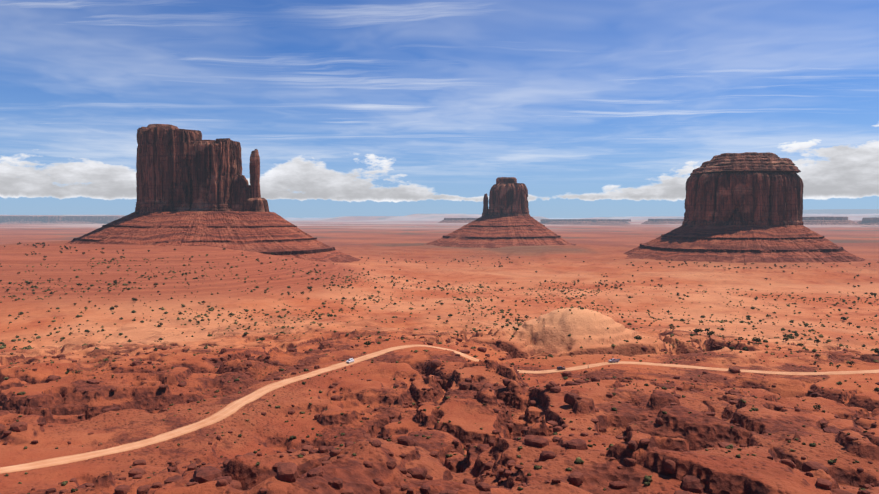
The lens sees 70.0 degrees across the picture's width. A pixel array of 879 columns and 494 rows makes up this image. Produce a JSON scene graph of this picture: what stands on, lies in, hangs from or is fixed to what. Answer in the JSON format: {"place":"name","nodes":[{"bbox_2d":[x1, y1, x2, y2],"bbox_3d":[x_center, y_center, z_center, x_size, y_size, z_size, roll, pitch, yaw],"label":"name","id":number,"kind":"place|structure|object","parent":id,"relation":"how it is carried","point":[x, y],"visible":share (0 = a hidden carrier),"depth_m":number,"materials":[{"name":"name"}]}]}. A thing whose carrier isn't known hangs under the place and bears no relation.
{"place":"outdoors","nodes":[
{"label":"outdoors","id":0,"kind":"place"},
{"bbox_2d":[0,214,878,493],"bbox_3d":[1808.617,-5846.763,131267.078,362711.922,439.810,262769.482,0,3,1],"label":"terrain","id":1,"kind":"structure","parent":0,"point":[66,400],"depth_m":347.90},
{"bbox_2d":[0,216,123,223],"bbox_3d":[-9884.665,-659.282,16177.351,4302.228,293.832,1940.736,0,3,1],"label":"mesa","id":2,"kind":"structure","parent":1,"relation":"on","point":[56,219],"depth_m":15653.08,"materials":[{"name":"grey stone"}]},
{"bbox_2d":[65,124,360,262],"bbox_3d":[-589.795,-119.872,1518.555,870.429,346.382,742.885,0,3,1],"label":"butte","id":3,"kind":"object","parent":1,"relation":"on","point":[193,188],"visible":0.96,"depth_m":1443.87,"materials":[{"name":"brown stone"}]},
{"bbox_2d":[0,330,878,493],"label":"boulders","id":4,"kind":"object","parent":1,"relation":"on","point":[287,472],"visible":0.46,"depth_m":139.38,"materials":[{"name":"red stone"}]},
{"bbox_2d":[0,242,878,409],"bbox_3d":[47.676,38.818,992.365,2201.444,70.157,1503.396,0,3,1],"label":"desert shrubs","id":5,"kind":"object","parent":1,"relation":"on","point":[789,336],"visible":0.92,"depth_m":718.00,"materials":[{"name":"green plant"}]},
{"bbox_2d":[0,345,878,473],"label":"dirt road","id":6,"kind":"structure","parent":1,"relation":"on","point":[233,407],"depth_m":246.69,"materials":[{"name":"beige soil"}]},
{"bbox_2d":[4,355,877,493],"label":"desert shrubs","id":7,"kind":"object","parent":1,"relation":"on","point":[647,479],"visible":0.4,"depth_m":192.22,"materials":[{"name":"plant"}]},
{"bbox_2d":[438,218,477,222],"bbox_3d":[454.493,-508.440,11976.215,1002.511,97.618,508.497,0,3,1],"label":"mesa","id":8,"kind":"structure","parent":1,"relation":"on","point":[457,220],"depth_m":11848.25,"materials":[{"name":"grey stone"}]},
{"bbox_2d":[425,177,575,247],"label":"butte","id":9,"kind":"object","parent":1,"relation":"on","point":[505,219],"visible":0.94,"depth_m":2357.29,"materials":[{"name":"brown stone"}]},
{"bbox_2d":[540,219,630,223],"bbox_3d":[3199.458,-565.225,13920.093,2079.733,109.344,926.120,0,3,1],"label":"mesa","id":10,"kind":"structure","parent":1,"relation":"on","point":[583,221],"depth_m":13626.56,"materials":[{"name":"stone"}]},
{"bbox_2d":[641,219,683,223],"bbox_3d":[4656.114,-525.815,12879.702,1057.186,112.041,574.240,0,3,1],"label":"mesa","id":11,"kind":"structure","parent":1,"relation":"on","point":[664,221],"depth_m":12747.02,"materials":[{"name":"grey stone"}]},
{"bbox_2d":[623,152,865,262],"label":"butte","id":12,"kind":"object","parent":1,"relation":"on","point":[746,207],"visible":0.98,"depth_m":1558.66,"materials":[{"name":"brown stone"}]},
{"bbox_2d":[802,216,860,224],"bbox_3d":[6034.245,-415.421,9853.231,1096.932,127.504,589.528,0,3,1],"label":"mesa","id":13,"kind":"structure","parent":1,"relation":"on","point":[823,220],"depth_m":9696.74,"materials":[{"name":"grey stone"}]},
{"bbox_2d":[856,217,878,224],"bbox_3d":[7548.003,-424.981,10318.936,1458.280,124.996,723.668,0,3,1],"label":"mesa","id":14,"kind":"structure","parent":1,"relation":"on","point":[870,221],"depth_m":10200.72,"materials":[{"name":"grey stone"}]},
{"bbox_2d":[0,0,878,217],"label":"sky","id":15,"kind":"structure","parent":0,"point":[601,108],"materials":[{"name":"blue"}]},
{"bbox_2d":[608,359,618,362],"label":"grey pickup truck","id":16,"kind":"object","parent":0,"point":[613,360],"visible":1,"depth_m":364.57,"materials":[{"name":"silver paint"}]},
{"bbox_2d":[803,209,878,213],"bbox_3d":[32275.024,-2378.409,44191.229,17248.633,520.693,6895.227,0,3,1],"label":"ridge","id":17,"kind":"structure","parent":0,"point":[843,211],"depth_m":41698.42,"materials":[{"name":"stone"}]}
]}

